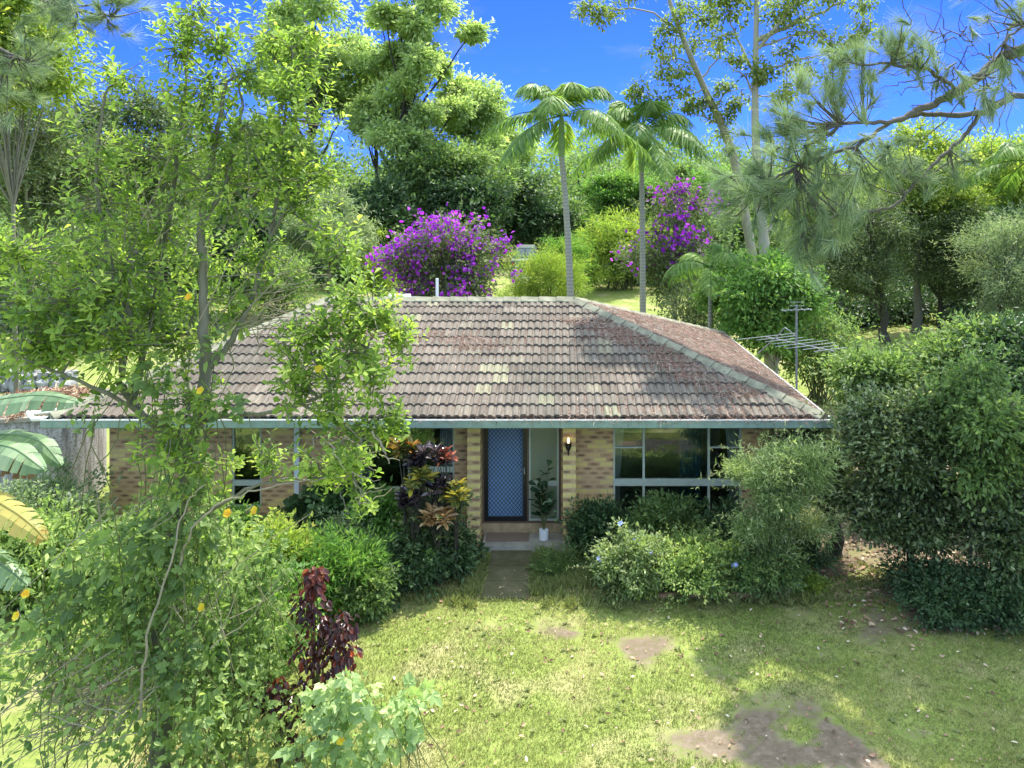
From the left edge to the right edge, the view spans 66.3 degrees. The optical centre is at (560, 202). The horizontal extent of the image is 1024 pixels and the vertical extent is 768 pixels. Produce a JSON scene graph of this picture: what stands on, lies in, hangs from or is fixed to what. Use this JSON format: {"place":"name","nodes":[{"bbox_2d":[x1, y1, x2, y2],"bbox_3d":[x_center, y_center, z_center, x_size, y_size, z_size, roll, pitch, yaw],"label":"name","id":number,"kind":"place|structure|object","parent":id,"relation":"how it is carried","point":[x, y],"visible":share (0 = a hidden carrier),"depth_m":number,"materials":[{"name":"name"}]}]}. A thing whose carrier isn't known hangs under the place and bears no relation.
{"place":"outdoors","nodes":[
{"label":"outdoors","id":0,"kind":"place"},
{"bbox_2d":[60,539,814,596],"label":"garden soil","id":1,"kind":"structure","parent":0,"point":[440,586],"depth_m":13.11,"materials":[{"name":"brown soil"}]},
{"bbox_2d":[0,453,124,577],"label":"garden shrub","id":2,"kind":"object","parent":1,"relation":"on","point":[35,489],"visible":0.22,"depth_m":13.78,"materials":[{"name":"green plant"}]},
{"bbox_2d":[76,493,198,594],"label":"garden shrub","id":3,"kind":"object","parent":1,"relation":"on","point":[106,525],"visible":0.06,"depth_m":13.28,"materials":[{"name":"green plant"}]},
{"bbox_2d":[239,506,339,607],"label":"garden shrub","id":4,"kind":"object","parent":1,"relation":"on","point":[279,526],"visible":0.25,"depth_m":12.24,"materials":[{"name":"green plant"}]},
{"bbox_2d":[275,475,380,538],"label":"garden shrub","id":5,"kind":"object","parent":1,"relation":"on","point":[304,506],"visible":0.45,"depth_m":14.03,"materials":[{"name":"green plant"}]},
{"bbox_2d":[302,493,389,545],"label":"garden shrub","id":6,"kind":"object","parent":1,"relation":"on","point":[339,522],"visible":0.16,"depth_m":13.53,"materials":[{"name":"green plant"}]},
{"bbox_2d":[286,514,411,623],"bbox_3d":[-3.495,5.794,12.373,2.280,1.652,1.976,0,0,0],"label":"garden shrub","id":7,"kind":"object","parent":1,"relation":"on","point":[334,557],"visible":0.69,"depth_m":12.17,"materials":[{"name":"green plant"}]},
{"bbox_2d":[333,474,412,544],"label":"garden shrub","id":8,"kind":"object","parent":1,"relation":"on","point":[389,501],"visible":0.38,"depth_m":13.72,"materials":[{"name":"green plant"}]},
{"bbox_2d":[386,432,420,546],"bbox_3d":[-2.662,5.203,13.361,0.673,2.494,0.597,0,0,0],"label":"croton","id":9,"kind":"object","parent":1,"relation":"on","point":[408,445],"visible":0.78,"depth_m":13.32,"materials":[{"name":"green plant"}]},
{"bbox_2d":[342,522,475,611],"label":"garden shrub","id":10,"kind":"object","parent":1,"relation":"on","point":[417,577],"visible":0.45,"depth_m":12.84,"materials":[{"name":"green plant"}]},
{"bbox_2d":[402,463,439,551],"bbox_3d":[-2.395,5.425,13.214,0.625,2.051,0.578,0,0,-34],"label":"croton","id":11,"kind":"object","parent":1,"relation":"on","point":[424,474],"visible":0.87,"depth_m":13.15,"materials":[{"name":"green plant"}]},
{"bbox_2d":[402,441,454,540],"bbox_3d":[-2.232,5.251,13.367,0.911,2.399,0.665,0,0,0],"label":"croton","id":12,"kind":"object","parent":1,"relation":"on","point":[421,455],"visible":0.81,"depth_m":13.27,"materials":[{"name":"purple plant"}]},
{"bbox_2d":[388,477,479,580],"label":"mixed shrub","id":13,"kind":"object","parent":1,"relation":"on","point":[437,536],"visible":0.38,"depth_m":13.40,"materials":[{"name":"green plant"}]},
{"bbox_2d":[417,501,458,585],"bbox_3d":[-2.048,5.762,13.108,0.706,1.379,0.591,0,0,0],"label":"croton","id":14,"kind":"object","parent":1,"relation":"on","point":[429,519],"visible":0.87,"depth_m":13.06,"materials":[{"name":"brown plant"}]},
{"bbox_2d":[395,515,489,587],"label":"garden shrub","id":15,"kind":"object","parent":1,"relation":"on","point":[468,555],"visible":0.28,"depth_m":13.28,"materials":[{"name":"green plant"}]},
{"bbox_2d":[436,477,473,576],"bbox_3d":[-1.805,5.579,13.301,0.718,1.744,0.590,0,0,35],"label":"croton","id":16,"kind":"object","parent":1,"relation":"on","point":[458,488],"visible":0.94,"depth_m":13.24,"materials":[{"name":"yellow plant"}]},
{"bbox_2d":[519,536,590,584],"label":"garden shrub","id":17,"kind":"object","parent":1,"relation":"on","point":[552,560],"visible":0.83,"depth_m":13.48,"materials":[{"name":"green plant"}]},
{"bbox_2d":[553,491,631,559],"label":"garden shrub","id":18,"kind":"object","parent":1,"relation":"on","point":[589,522],"visible":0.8,"depth_m":14.04,"materials":[{"name":"green plant"}]},
{"bbox_2d":[566,516,683,604],"bbox_3d":[1.240,5.870,12.907,1.579,1.295,1.768,0,0,39],"label":"plumbago","id":19,"kind":"object","parent":1,"relation":"on","point":[624,556],"visible":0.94,"depth_m":12.62,"materials":[{"name":"green plant"}]},
{"bbox_2d":[615,488,723,544],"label":"garden shrub","id":20,"kind":"object","parent":1,"relation":"on","point":[655,512],"visible":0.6,"depth_m":13.93,"materials":[{"name":"green plant"}]},
{"bbox_2d":[631,519,753,613],"bbox_3d":[2.141,6.017,12.894,2.004,1.280,1.996,0,0,40],"label":"plumbago","id":21,"kind":"object","parent":1,"relation":"on","point":[690,567],"visible":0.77,"depth_m":12.56,"materials":[{"name":"green plant"}]},
{"bbox_2d":[684,493,767,542],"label":"garden shrub","id":22,"kind":"object","parent":1,"relation":"on","point":[709,515],"visible":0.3,"depth_m":13.96,"materials":[{"name":"green plant"}]},
{"bbox_2d":[701,529,818,602],"bbox_3d":[3.231,6.000,12.795,2.043,1.222,1.619,0,0,0],"label":"plumbago","id":23,"kind":"object","parent":1,"relation":"on","point":[773,578],"visible":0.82,"depth_m":12.50,"materials":[{"name":"green plant"}]},
{"bbox_2d":[691,420,856,595],"bbox_3d":[3.620,4.993,12.780,2.371,2.922,2.181,0,0,-35],"label":"feathery shrub","id":24,"kind":"object","parent":1,"relation":"on","point":[773,479],"visible":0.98,"depth_m":12.52,"materials":[{"name":"green plant"}]},
{"bbox_2d":[783,521,842,583],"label":"garden shrub","id":25,"kind":"object","parent":1,"relation":"on","point":[813,550],"visible":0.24,"depth_m":13.29,"materials":[{"name":"green plant"}]},
{"bbox_2d":[482,550,531,599],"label":"path","id":26,"kind":"structure","parent":0,"point":[504,563],"depth_m":13.43,"materials":[{"name":"concrete"}]},
{"bbox_2d":[0,218,1023,767],"bbox_3d":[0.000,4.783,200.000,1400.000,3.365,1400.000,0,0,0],"label":"ground","id":27,"kind":"structure","parent":0,"point":[758,744],"depth_m":10.52,"materials":[{"name":"green plant"}]},
{"bbox_2d":[0,369,78,392],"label":"retaining wall","id":28,"kind":"structure","parent":27,"relation":"on","point":[7,385],"depth_m":26.40,"materials":[{"name":"stone"}]},
{"bbox_2d":[0,391,81,591],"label":"banana plant","id":29,"kind":"object","parent":27,"relation":"on","point":[20,447],"visible":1,"depth_m":9.85,"materials":[{"name":"green plant"}]},
{"bbox_2d":[0,484,97,755],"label":"creeper","id":30,"kind":"object","parent":27,"relation":"on","point":[45,501],"visible":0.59,"depth_m":9.57,"materials":[{"name":"green plant"}]},
{"bbox_2d":[0,490,101,630],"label":"garden shrub","id":31,"kind":"object","parent":27,"relation":"on","point":[9,598],"visible":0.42,"depth_m":11.97,"materials":[{"name":"green plant"}]},
{"bbox_2d":[0,389,106,501],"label":"water tank","id":32,"kind":"object","parent":27,"relation":"on","point":[64,438],"visible":0.16,"depth_m":16.79,"materials":[{"name":"metal"}]},
{"bbox_2d":[0,382,106,422],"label":"leaf debris","id":33,"kind":"object","parent":32,"relation":"on","point":[68,390],"visible":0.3,"depth_m":17.79,"materials":[{"name":"brown plant"}]},
{"bbox_2d":[0,0,120,392],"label":"tree","id":34,"kind":"object","parent":27,"relation":"on","point":[58,87],"visible":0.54,"depth_m":18.98,"materials":[{"name":"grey plant"}]},
{"bbox_2d":[0,91,125,367],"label":"broad tree","id":35,"kind":"object","parent":27,"relation":"on","point":[49,158],"visible":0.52,"depth_m":29.62,"materials":[{"name":"green plant"}]},
{"bbox_2d":[0,0,163,135],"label":"pine tree","id":36,"kind":"object","parent":27,"relation":"on","point":[68,10],"visible":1,"depth_m":12.84,"materials":[{"name":"green plant"}]},
{"bbox_2d":[33,67,237,327],"bbox_3d":[-19.744,-0.063,35.575,9.246,12.341,8.622,0,0,-36],"label":"broad tree","id":37,"kind":"object","parent":27,"relation":"on","point":[160,122],"visible":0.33,"depth_m":35.13,"materials":[{"name":"green plant"}]},
{"bbox_2d":[14,357,278,767],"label":"creeper","id":38,"kind":"object","parent":27,"relation":"on","point":[64,615],"visible":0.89,"depth_m":8.11,"materials":[{"name":"green plant"}]},
{"bbox_2d":[60,508,268,654],"bbox_3d":[-5.711,5.515,11.325,3.032,2.040,2.536,0,0,0],"label":"garden shrub","id":39,"kind":"object","parent":27,"relation":"on","point":[191,561],"visible":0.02,"depth_m":11.07,"materials":[{"name":"green plant"}]},
{"bbox_2d":[0,293,344,767],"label":"flowering vine","id":40,"kind":"object","parent":27,"relation":"on","point":[94,645],"visible":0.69,"depth_m":8.21,"materials":[{"name":"green plant"}]},
{"bbox_2d":[0,0,429,767],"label":"broad leaved tree","id":41,"kind":"object","parent":27,"relation":"on","point":[52,348],"visible":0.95,"depth_m":8.49,"materials":[{"name":"green plant"}]},
{"bbox_2d":[190,186,301,313],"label":"dark tree","id":42,"kind":"object","parent":27,"relation":"on","point":[259,235],"visible":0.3,"depth_m":39.00,"materials":[{"name":"green plant"}]},
{"bbox_2d":[170,558,330,689],"bbox_3d":[-4.168,5.721,10.575,1.999,1.774,2.121,0,0,-35],"label":"garden shrub","id":43,"kind":"object","parent":27,"relation":"on","point":[289,640],"visible":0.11,"depth_m":10.47,"materials":[{"name":"green plant"}]},
{"bbox_2d":[170,525,345,767],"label":"creeper","id":44,"kind":"object","parent":27,"relation":"on","point":[257,650],"visible":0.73,"depth_m":8.90,"materials":[{"name":"green plant"}]},
{"bbox_2d":[179,109,336,239],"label":"broad tree","id":45,"kind":"object","parent":27,"relation":"on","point":[295,140],"visible":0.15,"depth_m":50.88,"materials":[{"name":"green plant"}]},
{"bbox_2d":[216,237,329,319],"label":"bush","id":46,"kind":"object","parent":27,"relation":"on","point":[287,299],"visible":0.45,"depth_m":37.64,"materials":[{"name":"green plant"}]},
{"bbox_2d":[250,675,312,767],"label":"copper leaf plant","id":47,"kind":"object","parent":27,"relation":"on","point":[276,696],"visible":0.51,"depth_m":8.82,"materials":[{"name":"plant"}]},
{"bbox_2d":[229,0,390,254],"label":"tall gum tree","id":48,"kind":"object","parent":27,"relation":"on","point":[283,13],"visible":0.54,"depth_m":62.48,"materials":[{"name":"green plant"}]},
{"bbox_2d":[288,566,362,740],"bbox_3d":[-2.765,5.366,9.179,0.892,2.176,0.619,0,0,0],"label":"copper leaf plant","id":49,"kind":"object","parent":27,"relation":"on","point":[334,636],"visible":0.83,"depth_m":9.12,"materials":[{"name":"red plant"}]},
{"bbox_2d":[277,179,382,294],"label":"feathery tree","id":50,"kind":"object","parent":27,"relation":"on","point":[344,208],"visible":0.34,"depth_m":41.84,"materials":[{"name":"green plant"}]},
{"bbox_2d":[326,23,382,182],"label":"gum tree","id":51,"kind":"object","parent":27,"relation":"on","point":[365,85],"visible":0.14,"depth_m":67.05,"materials":[{"name":"green plant"}]},
{"bbox_2d":[271,666,448,767],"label":"shrub","id":52,"kind":"object","parent":27,"relation":"on","point":[339,711],"visible":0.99,"depth_m":8.18,"materials":[{"name":"green plant"}]},
{"bbox_2d":[328,550,406,623],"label":"garden shrub","id":53,"kind":"object","parent":27,"relation":"on","point":[378,589],"visible":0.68,"depth_m":11.98,"materials":[{"name":"green plant"}]},
{"bbox_2d":[307,164,428,269],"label":"dark tree","id":54,"kind":"object","parent":27,"relation":"on","point":[386,194],"visible":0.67,"depth_m":52.43,"materials":[{"name":"green plant"}]},
{"bbox_2d":[341,0,498,211],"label":"tall gum tree","id":55,"kind":"object","parent":27,"relation":"on","point":[393,113],"visible":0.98,"depth_m":57.95,"materials":[{"name":"green plant"}]},
{"bbox_2d":[40,278,833,551],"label":"house","id":56,"kind":"structure","parent":27,"relation":"on","point":[502,464],"depth_m":15.02,"materials":[{"name":"tile"}]},
{"bbox_2d":[360,428,453,488],"bbox_3d":[-2.943,4.774,15.085,1.810,1.479,0.140,0,0,0],"label":"window","id":57,"kind":"structure","parent":56,"relation":"in","point":[446,434],"depth_m":15.12,"materials":[{"name":"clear glass"}]},
{"bbox_2d":[56,300,829,427],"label":"pine needle litter","id":58,"kind":"object","parent":56,"relation":"on","point":[701,347],"visible":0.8,"depth_m":16.30,"materials":[{"name":"brown plant"}]},
{"bbox_2d":[484,428,526,520],"bbox_3d":[-1.054,5.087,15.028,0.820,2.074,0.224,0,0,0],"label":"door","id":59,"kind":"structure","parent":56,"relation":"in","point":[505,449],"depth_m":15.10,"materials":[{"name":"blue metal"}]},
{"bbox_2d":[528,460,556,540],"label":"potted plant","id":60,"kind":"object","parent":56,"relation":"on","point":[545,506],"visible":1,"depth_m":14.62,"materials":[{"name":"green plant"}]},
{"bbox_2d":[529,428,558,520],"bbox_3d":[-0.321,5.079,15.054,0.575,2.089,0.072,0,0,0],"label":"window","id":61,"kind":"structure","parent":56,"relation":"in","point":[543,442],"depth_m":15.05,"materials":[{"name":"grey glass"}]},
{"bbox_2d":[613,428,740,518],"bbox_3d":[2.245,5.074,15.335,2.462,2.079,0.640,0,0,0],"label":"window","id":62,"kind":"structure","parent":56,"relation":"in","point":[689,438],"depth_m":15.12,"materials":[{"name":"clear glass"}]},
{"bbox_2d":[737,302,846,390],"bbox_3d":[4.888,3.215,16.236,1.697,2.271,1.912,0,0,-25],"label":"tv antenna","id":63,"kind":"object","parent":56,"relation":"attached to","point":[796,309],"visible":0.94,"depth_m":16.29,"materials":[{"name":"metal"}]},
{"bbox_2d":[350,126,543,268],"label":"broad tree","id":64,"kind":"object","parent":27,"relation":"on","point":[450,158],"visible":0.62,"depth_m":56.37,"materials":[{"name":"green plant"}]},
{"bbox_2d":[365,199,531,296],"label":"purple flowering tree","id":65,"kind":"object","parent":27,"relation":"on","point":[459,245],"visible":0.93,"depth_m":33.47,"materials":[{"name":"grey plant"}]},
{"bbox_2d":[400,166,524,262],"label":"dark tree","id":66,"kind":"object","parent":27,"relation":"on","point":[478,194],"visible":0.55,"depth_m":54.13,"materials":[{"name":"green plant"}]},
{"bbox_2d":[422,64,515,166],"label":"gum tree","id":67,"kind":"object","parent":27,"relation":"on","point":[487,118],"visible":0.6,"depth_m":64.54,"materials":[{"name":"green plant"}]},
{"bbox_2d":[0,117,1022,300],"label":"distant wood","id":68,"kind":"object","parent":27,"relation":"on","point":[573,161],"visible":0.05,"depth_m":67.89,"materials":[{"name":"green plant"}]},
{"bbox_2d":[0,211,1022,343],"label":"forest undergrowth","id":69,"kind":"object","parent":27,"relation":"on","point":[858,309],"visible":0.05,"depth_m":37.69,"materials":[{"name":"green plant"}]},
{"bbox_2d":[488,163,585,246],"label":"dark tree","id":70,"kind":"object","parent":27,"relation":"on","point":[536,209],"visible":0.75,"depth_m":60.60,"materials":[{"name":"green plant"}]},
{"bbox_2d":[491,235,594,297],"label":"bush","id":71,"kind":"object","parent":27,"relation":"on","point":[532,287],"visible":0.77,"depth_m":36.77,"materials":[{"name":"green plant"}]},
{"bbox_2d":[534,224,603,296],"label":"bush","id":72,"kind":"object","parent":27,"relation":"on","point":[579,248],"visible":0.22,"depth_m":43.79,"materials":[{"name":"green plant"}]},
{"bbox_2d":[480,81,659,296],"bbox_3d":[0.307,1.155,26.797,6.222,10.542,5.449,0,0,0],"label":"palm tree","id":73,"kind":"object","parent":27,"relation":"on","point":[570,94],"visible":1,"depth_m":26.30,"materials":[{"name":"green plant"}]},
{"bbox_2d":[571,157,666,224],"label":"layered tree","id":74,"kind":"object","parent":27,"relation":"on","point":[607,190],"visible":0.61,"depth_m":58.91,"materials":[{"name":"green plant"}]},
{"bbox_2d":[571,204,671,290],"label":"round bush","id":75,"kind":"object","parent":27,"relation":"on","point":[606,235],"visible":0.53,"depth_m":46.36,"materials":[{"name":"green plant"}]},
{"bbox_2d":[568,99,713,312],"bbox_3d":[3.117,1.213,29.281,5.777,10.258,6.130,0,0,0],"label":"palm tree","id":76,"kind":"object","parent":27,"relation":"on","point":[628,118],"visible":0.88,"depth_m":28.79,"materials":[{"name":"green plant"}]},
{"bbox_2d":[286,544,1023,767],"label":"weeds","id":77,"kind":"object","parent":27,"relation":"on","point":[473,584],"visible":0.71,"depth_m":12.57,"materials":[{"name":"green plant"}]},
{"bbox_2d":[299,522,1022,767],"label":"fallen leaves","id":78,"kind":"object","parent":27,"relation":"on","point":[871,623],"visible":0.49,"depth_m":11.60,"materials":[{"name":"brown plant"}]},
{"bbox_2d":[570,0,763,354],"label":"pale trunked tree","id":79,"kind":"object","parent":27,"relation":"on","point":[707,99],"visible":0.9,"depth_m":30.48,"materials":[{"name":"green plant"}]},
{"bbox_2d":[604,173,737,316],"bbox_3d":[4.303,2.539,31.181,5.122,7.496,4.432,0,0,0],"label":"purple flowering tree","id":80,"kind":"object","parent":27,"relation":"on","point":[673,250],"visible":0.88,"depth_m":30.67,"materials":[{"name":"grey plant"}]},
{"bbox_2d":[649,251,735,337],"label":"bush","id":81,"kind":"object","parent":27,"relation":"on","point":[691,316],"visible":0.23,"depth_m":26.87,"materials":[{"name":"green plant"}]},
{"bbox_2d":[645,148,766,232],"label":"broad tree","id":82,"kind":"object","parent":27,"relation":"on","point":[681,167],"visible":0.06,"depth_m":55.44,"materials":[{"name":"green plant"}]},
{"bbox_2d":[662,242,749,328],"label":"young palm","id":83,"kind":"object","parent":27,"relation":"on","point":[687,264],"visible":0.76,"depth_m":24.56,"materials":[{"name":"green plant"}]},
{"bbox_2d":[683,242,764,330],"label":"light leaved tree","id":84,"kind":"object","parent":27,"relation":"on","point":[704,300],"visible":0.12,"depth_m":25.35,"materials":[{"name":"green plant"}]},
{"bbox_2d":[682,154,782,244],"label":"broad tree","id":85,"kind":"object","parent":27,"relation":"on","point":[697,180],"visible":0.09,"depth_m":49.26,"materials":[{"name":"green plant"}]},
{"bbox_2d":[699,237,847,374],"bbox_3d":[6.398,3.730,24.171,4.316,5.446,4.473,0,0,0],"label":"light leaved tree","id":86,"kind":"object","parent":27,"relation":"on","point":[755,301],"visible":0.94,"depth_m":23.27,"materials":[{"name":"green plant"}]},
{"bbox_2d":[694,0,888,374],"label":"pale trunked tree","id":87,"kind":"object","parent":27,"relation":"on","point":[758,75],"visible":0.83,"depth_m":27.97,"materials":[{"name":"green plant"}]},
{"bbox_2d":[761,398,863,555],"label":"feathery tree","id":88,"kind":"object","parent":27,"relation":"on","point":[828,432],"visible":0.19,"depth_m":14.24,"materials":[{"name":"green plant"}]},
{"bbox_2d":[770,289,880,405],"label":"bush","id":89,"kind":"object","parent":27,"relation":"on","point":[826,331],"visible":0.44,"depth_m":24.87,"materials":[{"name":"green plant"}]},
{"bbox_2d":[694,0,1023,293],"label":"pine tree","id":90,"kind":"object","parent":27,"relation":"on","point":[760,187],"visible":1,"depth_m":10.57,"materials":[{"name":"green plant"}]},
{"bbox_2d":[798,183,943,342],"bbox_3d":[12.855,2.642,33.924,5.867,7.080,6.002,0,0,-43],"label":"olive tree","id":91,"kind":"object","parent":27,"relation":"on","point":[862,266],"visible":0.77,"depth_m":33.38,"materials":[{"name":"green plant"}]},
{"bbox_2d":[807,327,939,460],"bbox_3d":[6.820,4.609,16.949,2.781,3.687,2.617,0,0,-30],"label":"green bush","id":92,"kind":"object","parent":27,"relation":"on","point":[888,364],"visible":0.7,"depth_m":16.66,"materials":[{"name":"green plant"}]},
{"bbox_2d":[797,372,1007,580],"bbox_3d":[5.688,4.611,13.196,3.076,3.690,3.050,0,0,0],"label":"dark bush","id":93,"kind":"object","parent":27,"relation":"on","point":[894,500],"visible":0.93,"depth_m":12.71,"materials":[{"name":"green plant"}]},
{"bbox_2d":[854,108,1008,333],"bbox_3d":[17.102,0.690,36.198,7.267,10.688,6.328,0,0,0],"label":"yellow tree","id":94,"kind":"object","parent":27,"relation":"on","point":[942,201],"visible":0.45,"depth_m":35.37,"materials":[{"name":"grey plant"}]},
{"bbox_2d":[869,543,1017,639],"bbox_3d":[5.989,6.057,12.276,2.115,1.028,1.955,0,0,0],"label":"bush","id":95,"kind":"object","parent":27,"relation":"on","point":[930,591],"visible":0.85,"depth_m":11.95,"materials":[{"name":"green plant"}]},
{"bbox_2d":[884,195,1013,329],"bbox_3d":[18.118,2.772,35.670,7.234,6.547,5.908,0,0,0],"label":"olive tree","id":96,"kind":"object","parent":27,"relation":"on","point":[938,272],"visible":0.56,"depth_m":35.08,"materials":[{"name":"green plant"}]},
{"bbox_2d":[898,300,1023,392],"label":"green bush","id":97,"kind":"object","parent":27,"relation":"on","point":[946,341],"visible":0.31,"depth_m":16.73,"materials":[{"name":"green plant"}]},
{"bbox_2d":[899,331,1023,568],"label":"tree","id":98,"kind":"object","parent":27,"relation":"on","point":[971,401],"visible":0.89,"depth_m":12.10,"materials":[{"name":"green plant"}]},
{"bbox_2d":[913,378,1023,594],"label":"dark bush","id":99,"kind":"object","parent":27,"relation":"on","point":[993,536],"visible":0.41,"depth_m":12.02,"materials":[{"name":"green plant"}]},
{"bbox_2d":[930,198,1023,322],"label":"olive tree","id":100,"kind":"object","parent":27,"relation":"on","point":[1007,278],"visible":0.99,"depth_m":29.97,"materials":[{"name":"green plant"}]},
{"bbox_2d":[930,305,1023,404],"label":"green bush","id":101,"kind":"object","parent":27,"relation":"on","point":[1012,330],"visible":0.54,"depth_m":16.00,"materials":[{"name":"green plant"}]},
{"bbox_2d":[932,122,1023,230],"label":"yellow tree","id":102,"kind":"object","parent":27,"relation":"on","point":[985,143],"visible":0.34,"depth_m":37.46,"materials":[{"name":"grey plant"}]},
{"bbox_2d":[942,555,1023,641],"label":"bush","id":103,"kind":"object","parent":27,"relation":"on","point":[1014,613],"visible":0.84,"depth_m":11.72,"materials":[{"name":"green plant"}]},
{"bbox_2d":[949,140,1023,208],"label":"young palm","id":104,"kind":"object","parent":27,"relation":"on","point":[1007,151],"visible":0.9,"depth_m":34.24,"materials":[{"name":"green plant"}]},
{"bbox_2d":[7,0,1023,203],"label":"sky","id":105,"kind":"structure","parent":0,"point":[538,42],"materials":[{"name":"blue"}]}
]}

